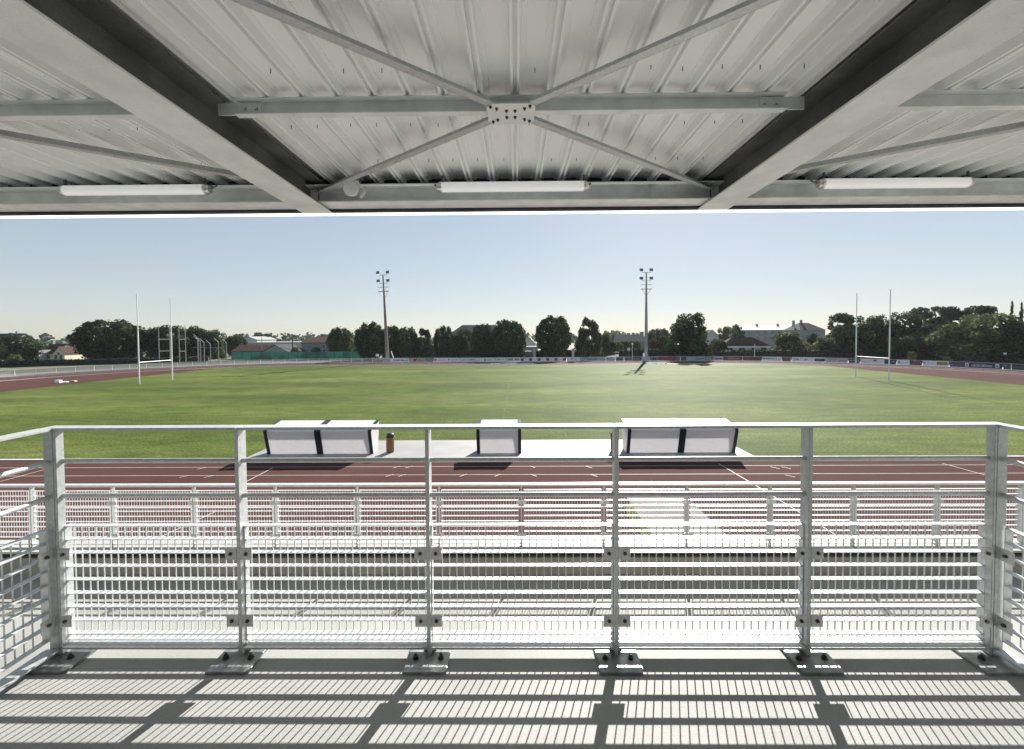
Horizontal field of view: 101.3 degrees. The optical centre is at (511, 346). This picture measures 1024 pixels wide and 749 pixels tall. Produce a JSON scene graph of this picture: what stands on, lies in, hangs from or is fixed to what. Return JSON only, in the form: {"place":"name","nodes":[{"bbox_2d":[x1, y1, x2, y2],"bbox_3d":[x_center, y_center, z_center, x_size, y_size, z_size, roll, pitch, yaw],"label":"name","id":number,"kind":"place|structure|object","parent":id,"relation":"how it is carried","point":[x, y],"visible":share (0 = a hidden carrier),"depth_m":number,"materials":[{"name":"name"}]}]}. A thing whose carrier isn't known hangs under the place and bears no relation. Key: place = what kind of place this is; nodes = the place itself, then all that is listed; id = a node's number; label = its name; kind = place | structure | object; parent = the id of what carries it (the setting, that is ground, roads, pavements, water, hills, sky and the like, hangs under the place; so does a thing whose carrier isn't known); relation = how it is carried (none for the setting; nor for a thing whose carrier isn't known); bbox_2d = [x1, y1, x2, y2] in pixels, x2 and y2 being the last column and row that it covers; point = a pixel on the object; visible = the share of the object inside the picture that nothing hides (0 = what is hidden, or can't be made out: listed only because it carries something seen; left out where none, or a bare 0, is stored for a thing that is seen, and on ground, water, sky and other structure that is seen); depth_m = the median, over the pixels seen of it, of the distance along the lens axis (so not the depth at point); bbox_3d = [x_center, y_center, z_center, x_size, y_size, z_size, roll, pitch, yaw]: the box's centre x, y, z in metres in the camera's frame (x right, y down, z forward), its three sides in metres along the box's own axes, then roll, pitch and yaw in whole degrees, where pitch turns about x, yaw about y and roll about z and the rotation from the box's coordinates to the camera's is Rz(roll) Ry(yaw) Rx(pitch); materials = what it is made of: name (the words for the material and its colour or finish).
{"place":"outdoors","nodes":[
{"label":"outdoors","id":0,"kind":"place"},
{"bbox_2d":[0,359,1012,377],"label":"apron","id":1,"kind":"object","parent":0,"point":[566,360],"visible":0.03,"depth_m":96.69,"materials":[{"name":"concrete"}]},
{"bbox_2d":[376,271,389,357],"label":"floodlight mast","id":2,"kind":"object","parent":1,"relation":"on","point":[385,327],"visible":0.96,"depth_m":103.88,"materials":[{"name":"metal"}]},
{"bbox_2d":[639,268,652,356],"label":"floodlight mast","id":3,"kind":"object","parent":1,"relation":"on","point":[646,329],"visible":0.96,"depth_m":103.34,"materials":[{"name":"grey metal"}]},
{"bbox_2d":[0,523,1016,539],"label":"forecourt","id":4,"kind":"structure","parent":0,"point":[521,529],"depth_m":13.84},
{"bbox_2d":[0,538,1021,574],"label":"parapet wall","id":5,"kind":"structure","parent":4,"relation":"on","point":[495,558],"depth_m":5.20,"materials":[{"name":"concrete"}]},
{"bbox_2d":[0,481,1023,546],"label":"fence","id":6,"kind":"object","parent":5,"relation":"on","point":[854,502],"visible":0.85,"depth_m":5.27,"materials":[{"name":"metal"}]},
{"bbox_2d":[623,506,650,534],"bbox_3d":[4.293,6.132,10.626,0.370,0.020,10.200,0,1,1],"label":"grass strip","id":7,"kind":"object","parent":4,"relation":"on","point":[635,517],"depth_m":14.67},
{"bbox_2d":[0,336,1020,370],"bbox_3d":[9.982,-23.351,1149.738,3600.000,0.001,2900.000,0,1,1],"label":"ground","id":8,"kind":"structure","parent":0,"point":[229,357],"depth_m":102.26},
{"bbox_2d":[0,335,47,360],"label":"leafy tree","id":9,"kind":"object","parent":8,"relation":"on","point":[30,347],"visible":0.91,"depth_m":120.29,"materials":[{"name":"green plant"}]},
{"bbox_2d":[45,340,70,359],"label":"house","id":10,"kind":"structure","parent":8,"relation":"on","point":[52,346],"depth_m":127.56,"materials":[{"name":"brown tile"}]},
{"bbox_2d":[51,346,84,359],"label":"house","id":11,"kind":"structure","parent":8,"relation":"on","point":[63,352],"depth_m":124.05,"materials":[{"name":"brown tile"}]},
{"bbox_2d":[65,319,143,358],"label":"leafy tree","id":12,"kind":"object","parent":8,"relation":"on","point":[107,342],"visible":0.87,"depth_m":109.25,"materials":[{"name":"green plant"}]},
{"bbox_2d":[0,356,208,366],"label":"hedge","id":13,"kind":"object","parent":8,"relation":"on","point":[49,362],"visible":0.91,"depth_m":101.17,"materials":[{"name":"green plant"}]},
{"bbox_2d":[123,325,172,357],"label":"leafy tree","id":14,"kind":"object","parent":8,"relation":"on","point":[148,338],"visible":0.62,"depth_m":115.11,"materials":[{"name":"green plant"}]},
{"bbox_2d":[149,324,195,357],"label":"leafy tree","id":15,"kind":"object","parent":8,"relation":"on","point":[165,349],"visible":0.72,"depth_m":117.10,"materials":[{"name":"green plant"}]},
{"bbox_2d":[177,325,216,358],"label":"leafy tree","id":16,"kind":"object","parent":8,"relation":"on","point":[198,332],"visible":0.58,"depth_m":120.72,"materials":[{"name":"green plant"}]},
{"bbox_2d":[202,329,226,359],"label":"leafy tree","id":17,"kind":"object","parent":8,"relation":"on","point":[213,334],"visible":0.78,"depth_m":123.16,"materials":[{"name":"green plant"}]},
{"bbox_2d":[223,335,247,356],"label":"leafy tree","id":18,"kind":"object","parent":8,"relation":"on","point":[232,344],"visible":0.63,"depth_m":139.02,"materials":[{"name":"green plant"}]},
{"bbox_2d":[230,345,272,358],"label":"shed","id":19,"kind":"structure","parent":8,"relation":"on","point":[250,348],"depth_m":125.50,"materials":[{"name":"brown tile"}]},
{"bbox_2d":[245,336,276,341],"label":"hall","id":20,"kind":"structure","parent":8,"relation":"on","point":[258,339],"depth_m":179.95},
{"bbox_2d":[248,341,301,347],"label":"warehouse","id":21,"kind":"structure","parent":8,"relation":"on","point":[297,343],"depth_m":150.74,"materials":[{"name":"white metal"}]},
{"bbox_2d":[262,344,305,351],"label":"shed","id":22,"kind":"structure","parent":8,"relation":"on","point":[281,348],"depth_m":122.99,"materials":[{"name":"metal"}]},
{"bbox_2d":[233,351,365,359],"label":"windbreak fence","id":23,"kind":"object","parent":8,"relation":"on","point":[281,355],"visible":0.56,"depth_m":118.62,"materials":[{"name":"green fabric"}]},
{"bbox_2d":[300,337,354,351],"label":"house","id":24,"kind":"structure","parent":8,"relation":"on","point":[309,344],"depth_m":134.62,"materials":[{"name":"brown tile"}]},
{"bbox_2d":[325,326,353,351],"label":"leafy tree","id":25,"kind":"object","parent":8,"relation":"on","point":[344,342],"visible":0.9,"depth_m":126.50,"materials":[{"name":"green plant"}]},
{"bbox_2d":[354,321,384,357],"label":"leafy tree","id":26,"kind":"object","parent":8,"relation":"on","point":[369,347],"visible":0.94,"depth_m":114.28,"materials":[{"name":"green plant"}]},
{"bbox_2d":[379,325,403,357],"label":"leafy tree","id":27,"kind":"object","parent":8,"relation":"on","point":[393,334],"visible":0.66,"depth_m":116.46,"materials":[{"name":"green plant"}]},
{"bbox_2d":[397,326,418,357],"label":"leafy tree","id":28,"kind":"object","parent":8,"relation":"on","point":[410,341],"visible":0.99,"depth_m":116.60,"materials":[{"name":"green plant"}]},
{"bbox_2d":[415,328,434,357],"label":"leafy tree","id":29,"kind":"object","parent":8,"relation":"on","point":[426,344],"visible":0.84,"depth_m":118.90,"materials":[{"name":"green plant"}]},
{"bbox_2d":[433,325,455,357],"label":"leafy tree","id":30,"kind":"object","parent":8,"relation":"on","point":[443,341],"visible":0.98,"depth_m":116.58,"materials":[{"name":"green plant"}]},
{"bbox_2d":[397,351,522,358],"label":"hedge","id":31,"kind":"object","parent":8,"relation":"on","point":[433,354],"visible":0.34,"depth_m":118.22,"materials":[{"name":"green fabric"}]},
{"bbox_2d":[453,328,471,358],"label":"leafy tree","id":32,"kind":"object","parent":8,"relation":"on","point":[461,343],"visible":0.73,"depth_m":118.46,"materials":[{"name":"green plant"}]},
{"bbox_2d":[36,327,897,345],"bbox_3d":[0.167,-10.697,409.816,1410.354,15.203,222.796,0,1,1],"label":"wood","id":33,"kind":"object","parent":8,"relation":"on","point":[44,338],"visible":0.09,"depth_m":402.37,"materials":[{"name":"green plant"}]},
{"bbox_2d":[470,323,494,357],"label":"leafy tree","id":34,"kind":"object","parent":8,"relation":"on","point":[481,334],"visible":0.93,"depth_m":113.97,"materials":[{"name":"green plant"}]},
{"bbox_2d":[492,319,526,356],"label":"leafy tree","id":35,"kind":"object","parent":8,"relation":"on","point":[513,344],"visible":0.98,"depth_m":113.39,"materials":[{"name":"green plant"}]},
{"bbox_2d":[534,315,572,356],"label":"leafy tree","id":36,"kind":"object","parent":8,"relation":"on","point":[548,341],"visible":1,"depth_m":111.44,"materials":[{"name":"green plant"}]},
{"bbox_2d":[574,317,603,356],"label":"leafy tree","id":37,"kind":"object","parent":8,"relation":"on","point":[583,345],"visible":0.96,"depth_m":114.01,"materials":[{"name":"green plant"}]},
{"bbox_2d":[600,331,613,354],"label":"leafy tree","id":38,"kind":"object","parent":8,"relation":"on","point":[606,341],"visible":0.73,"depth_m":124.78,"materials":[{"name":"green plant"}]},
{"bbox_2d":[610,333,644,348],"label":"house","id":39,"kind":"structure","parent":8,"relation":"on","point":[627,337],"depth_m":181.97,"materials":[{"name":"stone"}]},
{"bbox_2d":[632,348,670,359],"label":"hedge","id":40,"kind":"object","parent":8,"relation":"on","point":[654,352],"visible":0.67,"depth_m":106.97,"materials":[{"name":"green plant"}]},
{"bbox_2d":[648,328,671,345],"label":"leafy tree","id":41,"kind":"object","parent":8,"relation":"on","point":[654,334],"visible":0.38,"depth_m":167.11,"materials":[{"name":"green plant"}]},
{"bbox_2d":[665,312,713,359],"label":"leafy tree","id":42,"kind":"object","parent":8,"relation":"on","point":[689,335],"visible":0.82,"depth_m":105.36,"materials":[{"name":"green plant"}]},
{"bbox_2d":[711,338,728,350],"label":"leafy tree","id":43,"kind":"object","parent":8,"relation":"on","point":[722,344],"visible":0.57,"depth_m":116.36,"materials":[{"name":"green plant"}]},
{"bbox_2d":[717,326,736,339],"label":"leafy tree","id":44,"kind":"object","parent":8,"relation":"on","point":[724,334],"visible":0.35,"depth_m":147.87,"materials":[{"name":"green plant"}]},
{"bbox_2d":[725,337,770,350],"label":"bungalow","id":45,"kind":"object","parent":8,"relation":"on","point":[741,341],"visible":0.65,"depth_m":124.00,"materials":[{"name":"brown tile"}]},
{"bbox_2d":[722,324,790,347],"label":"apartment building","id":46,"kind":"structure","parent":8,"relation":"on","point":[764,334],"depth_m":189.01,"materials":[{"name":"white concrete"}]},
{"bbox_2d":[706,349,839,358],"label":"hedge","id":47,"kind":"object","parent":8,"relation":"on","point":[822,353],"visible":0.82,"depth_m":107.66,"materials":[{"name":"green plant"}]},
{"bbox_2d":[772,332,810,350],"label":"leafy tree","id":48,"kind":"object","parent":8,"relation":"on","point":[788,341],"visible":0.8,"depth_m":113.52,"materials":[{"name":"green plant"}]},
{"bbox_2d":[782,320,824,349],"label":"house","id":49,"kind":"structure","parent":8,"relation":"on","point":[804,330],"depth_m":164.78,"materials":[{"name":"stone"}]},
{"bbox_2d":[810,337,843,351],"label":"leafy tree","id":50,"kind":"object","parent":8,"relation":"on","point":[828,343],"visible":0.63,"depth_m":109.87,"materials":[{"name":"green plant"}]},
{"bbox_2d":[823,312,875,351],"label":"leafy tree","id":51,"kind":"object","parent":8,"relation":"on","point":[846,333],"visible":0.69,"depth_m":108.67,"materials":[{"name":"green plant"}]},
{"bbox_2d":[838,350,891,358],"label":"hedge","id":52,"kind":"object","parent":8,"relation":"on","point":[847,354],"visible":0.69,"depth_m":107.50,"materials":[{"name":"green plant"}]},
{"bbox_2d":[862,314,893,350],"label":"leafy tree","id":53,"kind":"object","parent":8,"relation":"on","point":[874,323],"visible":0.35,"depth_m":111.35,"materials":[{"name":"green plant"}]},
{"bbox_2d":[876,311,924,358],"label":"leafy tree","id":54,"kind":"object","parent":8,"relation":"on","point":[903,330],"visible":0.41,"depth_m":107.70,"materials":[{"name":"green plant"}]},
{"bbox_2d":[880,335,928,360],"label":"leafy tree","id":55,"kind":"object","parent":8,"relation":"on","point":[900,347],"visible":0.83,"depth_m":100.05,"materials":[{"name":"green plant"}]},
{"bbox_2d":[913,321,945,356],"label":"leafy tree","id":56,"kind":"object","parent":8,"relation":"on","point":[928,328],"visible":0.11,"depth_m":113.15,"materials":[{"name":"green plant"}]},
{"bbox_2d":[916,336,952,360],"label":"leafy tree","id":57,"kind":"object","parent":8,"relation":"on","point":[929,350],"visible":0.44,"depth_m":97.95,"materials":[{"name":"green plant"}]},
{"bbox_2d":[911,306,961,326],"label":"leafy tree","id":58,"kind":"object","parent":8,"relation":"on","point":[947,314],"visible":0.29,"depth_m":119.22,"materials":[{"name":"green plant"}]},
{"bbox_2d":[925,312,1023,363],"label":"leafy tree","id":59,"kind":"object","parent":8,"relation":"on","point":[962,343],"visible":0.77,"depth_m":88.81,"materials":[{"name":"green plant"}]},
{"bbox_2d":[953,305,997,350],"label":"leafy tree","id":60,"kind":"object","parent":8,"relation":"on","point":[976,310],"visible":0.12,"depth_m":112.78,"materials":[{"name":"green plant"}]},
{"bbox_2d":[975,322,1023,364],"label":"leafy tree","id":61,"kind":"object","parent":8,"relation":"on","point":[1011,343],"visible":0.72,"depth_m":85.55,"materials":[{"name":"green plant"}]},
{"bbox_2d":[0,617,1023,748],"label":"terrace floor","id":62,"kind":"structure","parent":0,"point":[484,699],"depth_m":1.72,"materials":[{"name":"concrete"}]},
{"bbox_2d":[0,422,1023,691],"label":"railing","id":63,"kind":"object","parent":62,"relation":"on","point":[614,648],"visible":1,"depth_m":1.96,"materials":[{"name":"metal"}]},
{"bbox_2d":[0,363,1023,458],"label":"pitch","id":64,"kind":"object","parent":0,"point":[583,393],"visible":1,"depth_m":39.50,"materials":[{"name":"green plant"}]},
{"bbox_2d":[136,294,172,383],"bbox_3d":[-51.673,-1.039,60.843,0.170,12.400,5.770,0,1,1],"label":"rugby goal","id":65,"kind":"object","parent":64,"relation":"on","point":[171,360],"visible":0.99,"depth_m":58.16,"materials":[{"name":"white paint"}]},
{"bbox_2d":[246,439,752,457],"bbox_3d":[-0.683,5.800,23.775,26.750,0.060,3.780,0,1,1],"label":"concrete pad","id":66,"kind":"object","parent":64,"relation":"on","point":[529,448],"visible":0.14,"depth_m":23.05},
{"bbox_2d":[263,420,378,453],"bbox_3d":[-10.428,5.027,23.183,5.780,1.656,1.434,0,1,1],"label":"dugout","id":67,"kind":"object","parent":66,"relation":"on","point":[321,441],"visible":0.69,"depth_m":22.69,"materials":[{"name":"white paint"}]},
{"bbox_2d":[386,432,393,452],"bbox_3d":[-6.717,5.297,23.154,0.450,1.050,0.450,0,1,1],"label":"litter bin","id":68,"kind":"object","parent":66,"relation":"on","point":[389,442],"visible":1,"depth_m":22.98,"materials":[{"name":"brown wood"}]},
{"bbox_2d":[476,419,520,452],"bbox_3d":[-0.699,4.971,23.097,2.400,1.656,1.434,0,1,1],"label":"dugout","id":69,"kind":"object","parent":66,"relation":"on","point":[498,440],"visible":0.88,"depth_m":22.59,"materials":[{"name":"white paint"}]},
{"bbox_2d":[621,418,738,452],"bbox_3d":[9.106,4.916,23.011,5.850,1.656,1.434,0,1,1],"label":"dugout","id":70,"kind":"object","parent":66,"relation":"on","point":[699,440],"visible":0.72,"depth_m":22.51,"materials":[{"name":"white plastic"}]},
{"bbox_2d":[855,289,890,379],"bbox_3d":[51.421,-1.624,59.936,0.170,12.400,5.770,0,1,1],"label":"rugby goal","id":71,"kind":"object","parent":64,"relation":"on","point":[856,356],"visible":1,"depth_m":58.24,"materials":[{"name":"white paint"}]},
{"bbox_2d":[0,361,1023,524],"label":"track","id":72,"kind":"structure","parent":0,"point":[646,471],"depth_m":18.91,"materials":[{"name":"rubber"}]},
{"bbox_2d":[0,358,382,376],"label":"perimeter fence","id":73,"kind":"object","parent":72,"relation":"on","point":[36,371],"visible":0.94,"depth_m":89.81,"materials":[{"name":"metal"}]},
{"bbox_2d":[0,362,1015,535],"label":"track lines","id":74,"kind":"object","parent":72,"relation":"on","point":[507,474],"visible":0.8,"depth_m":15.94,"materials":[{"name":"white paint"}]},
{"bbox_2d":[0,363,1023,460],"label":"kerb","id":75,"kind":"structure","parent":72,"relation":"on","point":[479,364],"depth_m":81.26,"materials":[{"name":"white paint"}]},
{"bbox_2d":[383,356,1023,370],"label":"perimeter fence","id":76,"kind":"object","parent":72,"relation":"on","point":[724,356],"visible":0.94,"depth_m":100.08,"materials":[{"name":"metal"}]},
{"bbox_2d":[520,357,565,360],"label":"advertising board","id":77,"kind":"object","parent":76,"relation":"attached to","point":[546,359],"visible":1,"depth_m":101.44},
{"bbox_2d":[965,362,1001,368],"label":"advertising board","id":78,"kind":"object","parent":76,"relation":"attached to","point":[983,365],"visible":1,"depth_m":74.38,"materials":[{"name":"plastic"}]},
{"bbox_2d":[0,574,1023,616],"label":"landing","id":79,"kind":"object","parent":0,"point":[539,598],"visible":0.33,"depth_m":4.72,"materials":[{"name":"concrete"}]},
{"bbox_2d":[0,210,1023,339],"label":"sky","id":80,"kind":"structure","parent":0,"point":[296,275],"materials":[{"name":"blue"}]},
{"bbox_2d":[626,497,725,534],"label":"path","id":81,"kind":"structure","parent":0,"point":[668,513],"depth_m":14.99,"materials":[{"name":"concrete"}]},
{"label":"seating steps","id":82,"kind":"structure","parent":0,"visible":0},
{"bbox_3d":[-0.064,0.158,-7.348,18.000,3.454,0.300,0,1,1],"label":"back wall","id":83,"kind":"object","parent":82,"relation":"on","visible":0},
{"bbox_2d":[0,0,331,212],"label":"roof beam","id":84,"kind":"structure","parent":83,"relation":"attached to","point":[101,48],"depth_m":2.17,"materials":[{"name":"metal"}]},
{"bbox_2d":[0,99,140,120],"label":"purlin","id":85,"kind":"object","parent":84,"relation":"attached to","point":[63,109],"depth_m":2.61,"materials":[{"name":"metal"}]},
{"bbox_2d":[0,129,242,178],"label":"brace","id":86,"kind":"object","parent":84,"relation":"attached to","point":[22,137],"visible":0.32,"depth_m":3.11,"materials":[{"name":"metal"}]},
{"bbox_2d":[0,184,318,211],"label":"eaves beam","id":87,"kind":"structure","parent":84,"relation":"attached to","point":[219,197],"depth_m":3.97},
{"bbox_2d":[57,178,216,195],"bbox_3d":[-3.405,-1.439,3.816,1.420,0.144,0.136,0,1,1],"label":"tube light","id":88,"kind":"object","parent":87,"relation":"attached to","point":[204,188],"visible":1,"depth_m":3.76,"materials":[{"name":"plastic"}]},
{"bbox_2d":[231,0,493,105],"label":"brace","id":89,"kind":"object","parent":84,"relation":"attached to","point":[295,20],"visible":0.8,"depth_m":1.99,"materials":[{"name":"metal"}]},
{"bbox_2d":[0,0,1023,186],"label":"roof deck","id":90,"kind":"structure","parent":84,"relation":"on","point":[227,51],"depth_m":2.49,"materials":[{"name":"metal"}]},
{"bbox_2d":[0,175,1023,218],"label":"roof edge","id":91,"kind":"object","parent":90,"relation":"attached to","point":[526,210],"visible":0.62,"depth_m":4.09,"materials":[{"name":"metal"}]},
{"bbox_2d":[697,0,1023,209],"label":"roof beam","id":92,"kind":"structure","parent":83,"relation":"attached to","point":[915,48],"depth_m":2.19,"materials":[{"name":"metal"}]},
{"bbox_2d":[218,91,804,117],"bbox_3d":[-0.016,-1.476,2.569,3.600,0.100,0.052,0,1,1],"label":"purlin","id":93,"kind":"object","parent":92,"relation":"attached to","point":[562,104],"visible":0.98,"depth_m":2.58,"materials":[{"name":"metal"}]},
{"bbox_2d":[486,103,535,124],"bbox_3d":[-0.005,-1.408,2.559,0.290,0.021,0.240,0,1,1],"label":"gusset plate","id":94,"kind":"object","parent":93,"relation":"attached to","point":[509,113],"visible":1,"depth_m":2.54,"materials":[{"name":"metal"}]},
{"bbox_2d":[314,181,714,208],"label":"eaves beam","id":95,"kind":"structure","parent":92,"relation":"attached to","point":[594,195],"depth_m":3.94,"materials":[{"name":"metal"}]},
{"bbox_2d":[343,181,365,198],"bbox_3d":[-1.396,-1.397,3.770,0.200,0.157,0.114,0,1,1],"label":"loudspeaker","id":96,"kind":"object","parent":95,"relation":"attached to","point":[350,188],"visible":0.94,"depth_m":3.72,"materials":[{"name":"white paint"}]},
{"bbox_2d":[316,116,491,193],"bbox_3d":[-0.960,-1.454,3.279,2.147,0.067,0.055,1,2,37],"label":"brace","id":97,"kind":"object","parent":95,"relation":"attached to","point":[464,130],"visible":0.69,"depth_m":3.12,"materials":[{"name":"metal"}]},
{"bbox_2d":[434,174,590,192],"bbox_3d":[0.005,-1.459,3.785,1.420,0.144,0.136,0,1,1],"label":"tube light","id":98,"kind":"object","parent":95,"relation":"attached to","point":[520,186],"visible":1,"depth_m":3.73,"materials":[{"name":"plastic"}]},
{"bbox_2d":[342,181,686,185],"bbox_3d":[0.025,-1.482,3.825,3.200,0.022,0.022,0,1,1],"label":"conduit","id":99,"kind":"object","parent":95,"relation":"attached to","point":[622,182],"visible":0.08,"depth_m":3.81,"materials":[{"name":"metal"}]},
{"bbox_2d":[531,116,713,189],"bbox_3d":[0.970,-1.465,3.262,2.163,0.067,0.055,-1,2,-36],"label":"brace","id":100,"kind":"object","parent":95,"relation":"attached to","point":[558,129],"visible":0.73,"depth_m":3.10,"materials":[{"name":"metal"}]},
{"bbox_2d":[527,0,778,104],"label":"brace","id":101,"kind":"object","parent":92,"relation":"attached to","point":[716,20],"visible":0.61,"depth_m":2.00,"materials":[{"name":"metal"}]},
{"bbox_2d":[710,178,1023,205],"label":"eaves beam","id":102,"kind":"structure","parent":92,"relation":"attached to","point":[808,192],"depth_m":3.91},
{"bbox_2d":[810,171,975,188],"bbox_3d":[3.405,-1.478,3.756,1.420,0.144,0.136,0,1,1],"label":"tube light","id":103,"kind":"object","parent":102,"relation":"attached to","point":[967,181],"visible":1,"depth_m":3.70,"materials":[{"name":"plastic"}]},
{"bbox_2d":[787,121,1023,173],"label":"brace","id":104,"kind":"object","parent":92,"relation":"attached to","point":[1001,129],"visible":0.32,"depth_m":3.08,"materials":[{"name":"metal"}]},
{"bbox_2d":[891,89,1023,110],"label":"purlin","id":105,"kind":"object","parent":92,"relation":"attached to","point":[968,99],"depth_m":2.56,"materials":[{"name":"metal"}]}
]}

